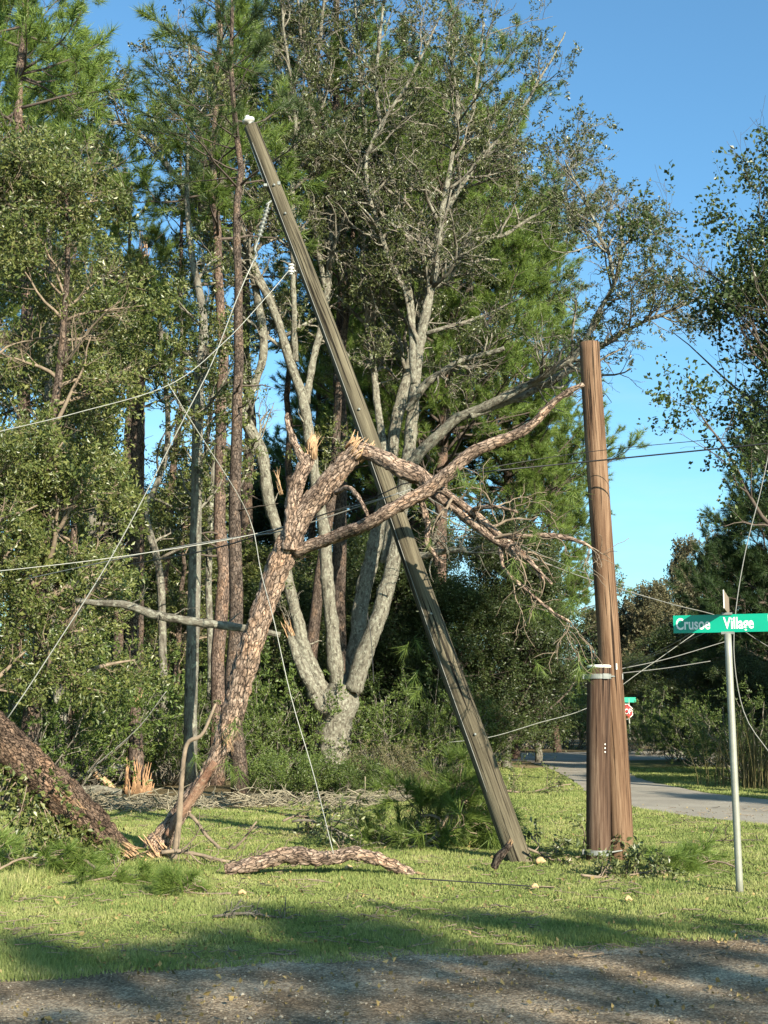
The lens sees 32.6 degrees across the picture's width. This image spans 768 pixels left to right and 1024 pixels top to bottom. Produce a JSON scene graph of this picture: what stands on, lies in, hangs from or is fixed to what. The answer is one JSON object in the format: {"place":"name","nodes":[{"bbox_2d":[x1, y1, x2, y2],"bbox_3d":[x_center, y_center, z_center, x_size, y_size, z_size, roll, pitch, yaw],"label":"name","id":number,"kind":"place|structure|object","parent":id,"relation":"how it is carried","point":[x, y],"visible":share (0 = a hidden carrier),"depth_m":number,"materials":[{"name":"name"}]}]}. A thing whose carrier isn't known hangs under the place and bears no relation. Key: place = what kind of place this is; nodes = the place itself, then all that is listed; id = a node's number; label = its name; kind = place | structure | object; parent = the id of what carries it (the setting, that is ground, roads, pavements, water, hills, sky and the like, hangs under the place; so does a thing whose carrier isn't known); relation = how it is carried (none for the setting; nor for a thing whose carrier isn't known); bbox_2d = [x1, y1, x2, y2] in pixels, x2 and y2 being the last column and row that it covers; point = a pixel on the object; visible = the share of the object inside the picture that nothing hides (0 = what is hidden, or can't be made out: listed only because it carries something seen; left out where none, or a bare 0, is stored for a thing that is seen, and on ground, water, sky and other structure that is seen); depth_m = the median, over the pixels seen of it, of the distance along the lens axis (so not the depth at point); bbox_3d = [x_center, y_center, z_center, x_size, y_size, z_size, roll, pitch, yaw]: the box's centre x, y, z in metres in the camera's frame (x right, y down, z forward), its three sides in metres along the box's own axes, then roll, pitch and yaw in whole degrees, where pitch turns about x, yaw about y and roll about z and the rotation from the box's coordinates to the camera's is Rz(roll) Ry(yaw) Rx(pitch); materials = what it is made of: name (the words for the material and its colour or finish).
{"place":"outdoors","nodes":[
{"label":"outdoors","id":0,"kind":"place"},
{"bbox_2d":[0,724,719,809],"bbox_3d":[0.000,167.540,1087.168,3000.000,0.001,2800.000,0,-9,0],"label":"ground","id":1,"kind":"structure","parent":0,"point":[211,788],"depth_m":27.37,"materials":[{"name":"green plant"}]},
{"bbox_2d":[0,121,136,774],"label":"slender tree","id":2,"kind":"object","parent":1,"relation":"on","point":[106,431],"visible":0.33,"depth_m":23.31,"materials":[{"name":"green plant"}]},
{"bbox_2d":[0,319,159,783],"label":"leafy tree","id":3,"kind":"object","parent":1,"relation":"on","point":[72,540],"visible":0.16,"depth_m":24.70,"materials":[{"name":"green plant"}]},
{"bbox_2d":[0,0,160,795],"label":"pine tree","id":4,"kind":"object","parent":1,"relation":"on","point":[52,53],"visible":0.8,"depth_m":26.37,"materials":[{"name":"green plant"}]},
{"bbox_2d":[6,39,160,534],"bbox_3d":[-9.671,-3.599,38.923,6.282,22.248,5.184,6,-11,-36],"label":"pine tree","id":5,"kind":"object","parent":1,"relation":"on","point":[135,197],"visible":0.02,"depth_m":39.55,"materials":[{"name":"green plant"}]},
{"bbox_2d":[0,646,181,785],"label":"bush","id":6,"kind":"object","parent":1,"relation":"on","point":[146,751],"visible":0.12,"depth_m":26.76,"materials":[{"name":"green plant"}]},
{"bbox_2d":[0,610,183,799],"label":"bush","id":7,"kind":"object","parent":1,"relation":"on","point":[113,735],"visible":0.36,"depth_m":22.48,"materials":[{"name":"green plant"}]},
{"bbox_2d":[28,288,156,713],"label":"leafy tree","id":8,"kind":"object","parent":1,"relation":"on","point":[132,594],"visible":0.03,"depth_m":28.74,"materials":[{"name":"green plant"}]},
{"bbox_2d":[0,0,191,428],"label":"pine tree","id":9,"kind":"object","parent":1,"relation":"on","point":[7,108],"visible":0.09,"depth_m":34.30,"materials":[{"name":"green plant"}]},
{"bbox_2d":[44,244,164,784],"bbox_3d":[-5.998,-0.093,27.389,2.644,11.722,3.017,0,-9,0],"label":"slender tree","id":10,"kind":"object","parent":1,"relation":"on","point":[93,515],"visible":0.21,"depth_m":27.84,"materials":[{"name":"green plant"}]},
{"bbox_2d":[122,234,149,782],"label":"dead pine","id":11,"kind":"object","parent":1,"relation":"on","point":[138,451],"visible":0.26,"depth_m":29.73,"materials":[{"name":"wood"}]},
{"bbox_2d":[46,622,225,777],"bbox_3d":[-5.871,4.523,31.618,4.974,3.972,5.554,-1,-9,9],"label":"bush","id":12,"kind":"object","parent":1,"relation":"on","point":[182,682],"visible":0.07,"depth_m":31.40,"materials":[{"name":"green plant"}]},
{"bbox_2d":[124,692,154,793],"bbox_3d":[-4.670,4.406,25.061,0.503,2.119,0.440,-6,-11,35],"label":"tree stump","id":13,"kind":"object","parent":1,"relation":"on","point":[136,755],"visible":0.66,"depth_m":24.93,"materials":[{"name":"brown wood"}]},
{"bbox_2d":[70,162,227,783],"bbox_3d":[-5.767,-1.005,29.232,3.974,14.075,3.280,-5,-10,29],"label":"pine tree","id":14,"kind":"object","parent":1,"relation":"on","point":[152,230],"visible":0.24,"depth_m":29.54,"materials":[{"name":"green plant"}]},
{"bbox_2d":[88,528,216,760],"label":"leafy tree","id":15,"kind":"object","parent":1,"relation":"on","point":[177,564],"visible":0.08,"depth_m":38.49,"materials":[{"name":"green plant"}]},
{"bbox_2d":[102,670,221,787],"bbox_3d":[-4.942,4.647,28.058,3.392,2.540,3.787,3,-9,-19],"label":"bush","id":16,"kind":"object","parent":1,"relation":"on","point":[162,757],"visible":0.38,"depth_m":27.69,"materials":[{"name":"green plant"}]},
{"bbox_2d":[118,240,251,781],"bbox_3d":[-4.748,-0.296,30.299,3.189,12.997,2.982,-8,-12,43],"label":"slender tree","id":17,"kind":"object","parent":1,"relation":"on","point":[161,593],"visible":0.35,"depth_m":30.31,"materials":[{"name":"green plant"}]},
{"bbox_2d":[122,439,249,772],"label":"leafy tree","id":18,"kind":"object","parent":1,"relation":"on","point":[178,604],"visible":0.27,"depth_m":32.95,"materials":[{"name":"green plant"}]},
{"bbox_2d":[108,140,275,769],"bbox_3d":[-5.859,-1.960,36.722,5.092,18.331,4.600,8,-12,-44],"label":"pine tree","id":19,"kind":"object","parent":1,"relation":"on","point":[182,262],"visible":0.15,"depth_m":37.06,"materials":[{"name":"green plant"}]},
{"bbox_2d":[134,52,267,790],"bbox_3d":[-3.716,-2.137,26.960,2.694,15.624,3.324,0,-9,0],"label":"slender tree","id":20,"kind":"object","parent":1,"relation":"on","point":[198,410],"visible":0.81,"depth_m":26.81,"materials":[{"name":"green plant"}]},
{"bbox_2d":[159,268,267,762],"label":"slender tree","id":21,"kind":"object","parent":1,"relation":"on","point":[208,592],"visible":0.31,"depth_m":31.34,"materials":[{"name":"green plant"}]},
{"bbox_2d":[95,0,338,785],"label":"pine tree","id":22,"kind":"object","parent":1,"relation":"on","point":[215,207],"visible":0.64,"depth_m":29.29,"materials":[{"name":"green plant"}]},
{"bbox_2d":[143,672,302,780],"bbox_3d":[-3.734,4.928,30.114,3.844,2.611,4.292,1,-9,-5],"label":"bush","id":23,"kind":"object","parent":1,"relation":"on","point":[270,737],"visible":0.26,"depth_m":29.70,"materials":[{"name":"green plant"}]},
{"bbox_2d":[178,536,273,769],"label":"leafy tree","id":24,"kind":"object","parent":1,"relation":"on","point":[248,571],"visible":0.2,"depth_m":36.25,"materials":[{"name":"green plant"}]},
{"bbox_2d":[132,0,328,755],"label":"pine tree","id":25,"kind":"object","parent":1,"relation":"on","point":[245,520],"visible":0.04,"depth_m":38.66,"materials":[{"name":"green plant"}]},
{"bbox_2d":[119,0,345,796],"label":"pine tree","id":26,"kind":"object","parent":1,"relation":"on","point":[238,754],"visible":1,"depth_m":25.20,"materials":[{"name":"green plant"}]},
{"bbox_2d":[175,636,348,775],"bbox_3d":[-3.301,4.671,31.500,4.296,3.618,4.797,7,-11,-38],"label":"bush","id":27,"kind":"object","parent":1,"relation":"on","point":[296,693],"visible":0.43,"depth_m":30.95,"materials":[{"name":"green plant"}]},
{"bbox_2d":[226,427,323,744],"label":"leafy tree","id":28,"kind":"object","parent":1,"relation":"on","point":[261,520],"visible":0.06,"depth_m":53.34,"materials":[{"name":"green plant"}]},
{"bbox_2d":[247,742,319,791],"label":"shrub","id":29,"kind":"object","parent":1,"relation":"on","point":[282,756],"visible":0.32,"depth_m":25.92,"materials":[{"name":"green plant"}]},
{"bbox_2d":[203,543,365,762],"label":"leafy tree","id":30,"kind":"object","parent":1,"relation":"on","point":[305,597],"visible":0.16,"depth_m":36.24,"materials":[{"name":"green plant"}]},
{"bbox_2d":[248,90,361,566],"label":"pine tree","id":31,"kind":"object","parent":1,"relation":"on","point":[288,462],"visible":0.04,"depth_m":41.73,"materials":[{"name":"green plant"}]},
{"bbox_2d":[253,743,361,796],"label":"shrub","id":32,"kind":"object","parent":1,"relation":"on","point":[270,768],"visible":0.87,"depth_m":24.10,"materials":[{"name":"green plant"}]},
{"bbox_2d":[251,206,372,754],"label":"pine tree","id":33,"kind":"object","parent":1,"relation":"on","point":[312,530],"visible":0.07,"depth_m":47.86,"materials":[{"name":"green plant"}]},
{"bbox_2d":[248,656,389,767],"bbox_3d":[-1.951,5.382,34.724,4.522,3.147,5.049,5,-10,-32],"label":"bush","id":34,"kind":"object","parent":1,"relation":"on","point":[313,722],"visible":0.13,"depth_m":34.43,"materials":[{"name":"green plant"}]},
{"bbox_2d":[227,0,437,673],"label":"pine tree","id":35,"kind":"object","parent":1,"relation":"on","point":[339,556],"visible":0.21,"depth_m":36.41,"materials":[{"name":"green plant"}]},
{"bbox_2d":[283,167,382,770],"bbox_3d":[-1.183,-1.285,34.282,2.429,16.162,3.148,4,-9,-23],"label":"slender tree","id":36,"kind":"object","parent":1,"relation":"on","point":[335,445],"visible":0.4,"depth_m":33.97,"materials":[{"name":"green plant"}]},
{"bbox_2d":[305,751,404,798],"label":"shrub","id":37,"kind":"object","parent":1,"relation":"on","point":[353,781],"visible":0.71,"depth_m":23.92,"materials":[{"name":"green plant"}]},
{"bbox_2d":[295,518,416,760],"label":"leafy tree","id":38,"kind":"object","parent":1,"relation":"on","point":[355,546],"visible":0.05,"depth_m":41.38,"materials":[{"name":"green plant"}]},
{"bbox_2d":[337,736,427,790],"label":"shrub","id":39,"kind":"object","parent":1,"relation":"on","point":[382,757],"visible":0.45,"depth_m":26.15,"materials":[{"name":"green plant"}]},
{"bbox_2d":[251,92,519,754],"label":"pine tree","id":40,"kind":"object","parent":1,"relation":"on","point":[352,476],"visible":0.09,"depth_m":45.74,"materials":[{"name":"green plant"}]},
{"bbox_2d":[313,662,460,774],"bbox_3d":[-0.002,5.221,32.762,4.292,2.851,3.844,9,-12,-44],"label":"bush","id":41,"kind":"object","parent":1,"relation":"on","point":[377,731],"visible":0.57,"depth_m":32.03,"materials":[{"name":"green plant"}]},
{"bbox_2d":[256,203,527,752],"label":"pine tree","id":42,"kind":"object","parent":1,"relation":"on","point":[276,452],"visible":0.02,"depth_m":50.38,"materials":[{"name":"green plant"}]},
{"bbox_2d":[322,533,462,764],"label":"leafy tree","id":43,"kind":"object","parent":1,"relation":"on","point":[390,665],"visible":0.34,"depth_m":36.35,"materials":[{"name":"green plant"}]},
{"bbox_2d":[65,0,762,769],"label":"oak tree","id":44,"kind":"object","parent":1,"relation":"on","point":[381,272],"visible":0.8,"depth_m":32.87,"materials":[{"name":"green plant"}]},
{"bbox_2d":[370,660,505,773],"bbox_3d":[1.479,5.215,33.188,3.392,3.003,3.787,5,-10,-29],"label":"bush","id":45,"kind":"object","parent":1,"relation":"on","point":[426,721],"visible":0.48,"depth_m":32.99,"materials":[{"name":"green plant"}]},
{"bbox_2d":[275,0,609,762],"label":"pine tree","id":46,"kind":"object","parent":1,"relation":"on","point":[517,278],"visible":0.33,"depth_m":41.40,"materials":[{"name":"green plant"}]},
{"bbox_2d":[377,562,552,769],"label":"leafy tree","id":47,"kind":"object","parent":1,"relation":"on","point":[453,596],"visible":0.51,"depth_m":35.44,"materials":[{"name":"green plant"}]},
{"bbox_2d":[371,147,650,758],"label":"pine tree","id":48,"kind":"object","parent":1,"relation":"on","point":[559,482],"visible":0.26,"depth_m":43.69,"materials":[{"name":"green plant"}]},
{"bbox_2d":[491,404,636,751],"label":"pine tree","id":49,"kind":"object","parent":1,"relation":"on","point":[575,520],"visible":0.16,"depth_m":51.72,"materials":[{"name":"green plant"}]},
{"bbox_2d":[584,650,670,747],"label":"leafy tree","id":50,"kind":"object","parent":1,"relation":"on","point":[633,684],"visible":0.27,"depth_m":56.99,"materials":[{"name":"green plant"}]},
{"bbox_2d":[587,572,692,745],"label":"leafy tree","id":51,"kind":"object","parent":1,"relation":"on","point":[633,625],"visible":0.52,"depth_m":60.73,"materials":[{"name":"green plant"}]},
{"bbox_2d":[625,685,689,754],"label":"bush","id":52,"kind":"object","parent":1,"relation":"on","point":[641,742],"visible":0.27,"depth_m":47.17,"materials":[{"name":"green plant"}]},
{"bbox_2d":[629,612,708,748],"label":"leafy tree","id":53,"kind":"object","parent":1,"relation":"on","point":[663,638],"visible":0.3,"depth_m":51.00,"materials":[{"name":"green plant"}]},
{"bbox_2d":[663,518,732,615],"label":"leafy tree","id":54,"kind":"object","parent":1,"relation":"on","point":[678,555],"visible":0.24,"depth_m":74.50,"materials":[{"name":"green plant"}]},
{"bbox_2d":[681,511,758,699],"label":"pine tree","id":55,"kind":"object","parent":1,"relation":"on","point":[709,548],"visible":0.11,"depth_m":50.29,"materials":[{"name":"green plant"}]},
{"bbox_2d":[0,929,767,1023],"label":"gravel track","id":56,"kind":"structure","parent":0,"point":[493,1005],"depth_m":7.26,"materials":[{"name":"gravel"}]},
{"bbox_2d":[0,930,767,1023],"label":"gravel stones","id":57,"kind":"object","parent":56,"relation":"on","point":[399,1015],"visible":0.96,"depth_m":7.26,"materials":[{"name":"gravel"}]},
{"bbox_2d":[0,759,767,981],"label":"lawn","id":58,"kind":"structure","parent":0,"point":[649,763],"depth_m":11.06,"materials":[{"name":"plant"}]},
{"bbox_2d":[0,118,66,711],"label":"leafy tree","id":59,"kind":"object","parent":58,"relation":"on","point":[21,158],"visible":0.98,"depth_m":19.46,"materials":[{"name":"green plant"}]},
{"bbox_2d":[0,821,107,875],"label":"pine bough","id":60,"kind":"object","parent":58,"relation":"on","point":[66,851],"visible":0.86,"depth_m":12.45,"materials":[{"name":"plant"}]},
{"bbox_2d":[0,638,136,810],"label":"bush","id":61,"kind":"object","parent":58,"relation":"on","point":[55,712],"visible":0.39,"depth_m":20.63,"materials":[{"name":"green plant"}]},
{"bbox_2d":[0,707,153,868],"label":"fallen tree","id":62,"kind":"object","parent":58,"relation":"on","point":[41,780],"visible":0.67,"depth_m":13.13,"materials":[{"name":"brown plant"}]},
{"bbox_2d":[0,108,185,813],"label":"leafy tree","id":63,"kind":"object","parent":58,"relation":"on","point":[79,583],"visible":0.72,"depth_m":20.91,"materials":[{"name":"green plant"}]},
{"bbox_2d":[58,835,169,885],"bbox_3d":[-2.464,3.197,11.794,0.954,0.556,0.896,-3,-9,17],"label":"pine bough","id":64,"kind":"object","parent":58,"relation":"on","point":[143,865],"visible":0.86,"depth_m":11.88,"materials":[{"name":"plant"}]},
{"bbox_2d":[141,858,230,895],"bbox_3d":[-1.741,3.176,11.197,0.689,0.478,0.736,5,-10,-27],"label":"pine bough","id":65,"kind":"object","parent":58,"relation":"on","point":[176,882],"visible":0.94,"depth_m":11.14,"materials":[{"name":"plant"}]},
{"bbox_2d":[170,704,216,859],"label":"fallen branch","id":66,"kind":"object","parent":58,"relation":"on","point":[177,834],"visible":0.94,"depth_m":13.68,"materials":[{"name":"wood"}]},
{"bbox_2d":[0,776,427,812],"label":"brushwood litter","id":67,"kind":"object","parent":58,"relation":"on","point":[122,803],"visible":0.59,"depth_m":21.32,"materials":[{"name":"wood"}]},
{"bbox_2d":[224,840,423,874],"bbox_3d":[-0.510,3.344,12.439,2.001,0.442,0.310,1,-9,-4],"label":"fallen log","id":68,"kind":"object","parent":58,"relation":"on","point":[297,855],"visible":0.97,"depth_m":12.35,"materials":[{"name":"brown wood"}]},
{"bbox_2d":[277,790,386,836],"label":"fallen branch","id":69,"kind":"object","parent":58,"relation":"on","point":[308,827],"visible":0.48,"depth_m":16.23,"materials":[{"name":"plant"}]},
{"bbox_2d":[292,791,435,847],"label":"fallen branch","id":70,"kind":"object","parent":58,"relation":"on","point":[324,836],"visible":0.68,"depth_m":14.91,"materials":[{"name":"plant"}]},
{"bbox_2d":[138,382,628,858],"bbox_3d":[-0.050,1.329,13.621,5.097,4.895,2.118,-6,-10,33],"label":"broken pine","id":71,"kind":"object","parent":58,"relation":"on","point":[301,512],"visible":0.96,"depth_m":13.72,"materials":[{"name":"brown plant"}]},
{"bbox_2d":[75,583,280,637],"bbox_3d":[-2.341,1.148,14.914,2.324,0.666,0.438,1,-9,-7],"label":"bare limb","id":72,"kind":"object","parent":71,"relation":"attached to","point":[169,617],"visible":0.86,"depth_m":14.83,"materials":[{"name":"grey wood"}]},
{"bbox_2d":[0,804,767,1023],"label":"leaf litter","id":73,"kind":"object","parent":58,"relation":"on","point":[158,1016],"visible":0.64,"depth_m":8.16,"materials":[{"name":"brown plant"}]},
{"bbox_2d":[0,806,767,958],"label":"twig litter","id":74,"kind":"object","parent":58,"relation":"on","point":[367,942],"visible":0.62,"depth_m":9.96,"materials":[{"name":"wood"}]},
{"bbox_2d":[242,115,532,862],"bbox_3d":[-0.040,-0.424,14.494,3.282,8.635,0.311,-1,-9,9],"label":"utility pole","id":75,"kind":"object","parent":58,"relation":"on","point":[493,788],"visible":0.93,"depth_m":14.26,"materials":[{"name":"brown wood"}]},
{"bbox_2d":[8,261,253,717],"bbox_3d":[-2.693,-0.267,14.056,2.553,4.976,0.082,-1,-9,4],"label":"power line","id":76,"kind":"object","parent":75,"relation":"attached to","point":[142,498],"visible":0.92,"depth_m":14.04,"materials":[{"name":"metal"}]},
{"bbox_2d":[121,443,767,565],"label":"power line","id":77,"kind":"object","parent":75,"relation":"attached to","point":[465,474],"visible":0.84,"depth_m":13.90,"materials":[{"name":"rubber"}]},
{"bbox_2d":[340,764,445,849],"bbox_3d":[0.112,3.507,15.141,1.455,1.323,1.475,0,-9,0],"label":"pine bough","id":78,"kind":"object","parent":58,"relation":"on","point":[369,825],"visible":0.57,"depth_m":14.97,"materials":[{"name":"plant"}]},
{"bbox_2d":[394,731,511,843],"bbox_3d":[0.900,3.305,15.433,1.397,1.695,1.869,-8,-12,42],"label":"pine bough","id":79,"kind":"object","parent":58,"relation":"on","point":[463,753],"visible":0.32,"depth_m":15.06,"materials":[{"name":"plant"}]},
{"bbox_2d":[397,758,535,850],"bbox_3d":[0.971,3.462,14.932,1.739,1.471,1.630,0,-9,0],"label":"pine bough","id":80,"kind":"object","parent":58,"relation":"on","point":[456,832],"visible":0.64,"depth_m":14.74,"materials":[{"name":"plant"}]},
{"bbox_2d":[416,691,538,770],"bbox_3d":[2.449,5.777,34.427,3.166,2.202,3.534,-4,-10,27],"label":"bush","id":81,"kind":"object","parent":58,"relation":"on","point":[497,745],"visible":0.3,"depth_m":34.16,"materials":[{"name":"green plant"}]},
{"bbox_2d":[432,488,598,767],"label":"leafy tree","id":82,"kind":"object","parent":58,"relation":"on","point":[545,636],"visible":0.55,"depth_m":36.23,"materials":[{"name":"green plant"}]},
{"bbox_2d":[479,526,585,762],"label":"leafy tree","id":83,"kind":"object","parent":58,"relation":"on","point":[539,755],"visible":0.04,"depth_m":40.16,"materials":[{"name":"green plant"}]},
{"bbox_2d":[522,810,632,865],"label":"fallen branch","id":84,"kind":"object","parent":58,"relation":"on","point":[554,853],"visible":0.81,"depth_m":13.47,"materials":[{"name":"plant"}]},
{"bbox_2d":[582,665,622,861],"bbox_3d":[2.345,2.640,13.700,0.584,2.080,0.268,0,-9,0],"label":"pole stub","id":85,"kind":"object","parent":58,"relation":"on","point":[598,809],"visible":0.87,"depth_m":13.62,"materials":[{"name":"brown wood"}]},
{"bbox_2d":[579,340,633,860],"bbox_3d":[2.382,0.906,14.072,0.442,5.618,0.256,0,-9,0],"label":"utility pole","id":86,"kind":"object","parent":58,"relation":"on","point":[608,631],"visible":0.88,"depth_m":14.00,"materials":[{"name":"brown wood"}]},
{"bbox_2d":[580,835,688,879],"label":"fallen branch","id":87,"kind":"object","parent":58,"relation":"on","point":[632,858],"visible":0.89,"depth_m":12.27,"materials":[{"name":"plant"}]},
{"bbox_2d":[621,835,715,873],"bbox_3d":[2.759,3.396,12.709,0.953,0.593,0.828,0,-9,0],"label":"pine bough","id":88,"kind":"object","parent":58,"relation":"on","point":[685,862],"visible":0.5,"depth_m":12.62,"materials":[{"name":"plant"}]},
{"bbox_2d":[636,687,706,761],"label":"bush","id":89,"kind":"object","parent":58,"relation":"on","point":[662,729],"visible":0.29,"depth_m":41.35,"materials":[{"name":"green plant"}]},
{"bbox_2d":[604,100,767,526],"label":"leafy tree","id":90,"kind":"object","parent":58,"relation":"on","point":[754,287],"visible":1,"depth_m":25.12,"materials":[{"name":"green plant"}]},
{"bbox_2d":[660,608,732,760],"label":"leafy tree","id":91,"kind":"object","parent":58,"relation":"on","point":[692,673],"visible":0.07,"depth_m":39.79,"materials":[{"name":"green plant"}]},
{"bbox_2d":[666,831,734,867],"bbox_3d":[3.153,3.438,13.146,0.894,0.567,0.797,0,-9,0],"label":"pine bough","id":92,"kind":"object","parent":58,"relation":"on","point":[708,850],"visible":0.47,"depth_m":13.17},
{"bbox_2d":[647,689,757,767],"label":"bush","id":93,"kind":"object","parent":58,"relation":"on","point":[676,737],"visible":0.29,"depth_m":36.83,"materials":[{"name":"green plant"}]},
{"bbox_2d":[664,380,767,686],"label":"pine tree","id":94,"kind":"object","parent":58,"relation":"on","point":[752,572],"visible":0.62,"depth_m":35.77,"materials":[{"name":"green plant"}]},
{"bbox_2d":[668,676,767,780],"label":"bush","id":95,"kind":"object","parent":58,"relation":"on","point":[710,720],"visible":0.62,"depth_m":29.50,"materials":[{"name":"green plant"}]},
{"bbox_2d":[673,590,767,892],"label":"street sign","id":96,"kind":"object","parent":58,"relation":"on","point":[727,623],"visible":1,"depth_m":11.51,"materials":[{"name":"metal"}]},
{"bbox_2d":[686,702,767,789],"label":"reed clump","id":97,"kind":"object","parent":58,"relation":"on","point":[753,759],"visible":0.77,"depth_m":26.87,"materials":[{"name":"plant"}]},
{"bbox_2d":[690,641,767,769],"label":"leafy tree","id":98,"kind":"object","parent":58,"relation":"on","point":[754,670],"visible":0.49,"depth_m":32.33,"materials":[{"name":"green plant"}]},
{"bbox_2d":[0,0,767,703],"label":"sky","id":99,"kind":"structure","parent":0,"point":[678,77],"materials":[{"name":"blue"}]},
{"bbox_2d":[153,751,714,760],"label":"crossing road","id":100,"kind":"structure","parent":0,"point":[571,756],"depth_m":45.48,"materials":[{"name":"asphalt"}]},
{"bbox_2d":[529,761,767,824],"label":"lane","id":101,"kind":"structure","parent":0,"point":[651,795],"depth_m":23.11,"materials":[{"name":"asphalt"}]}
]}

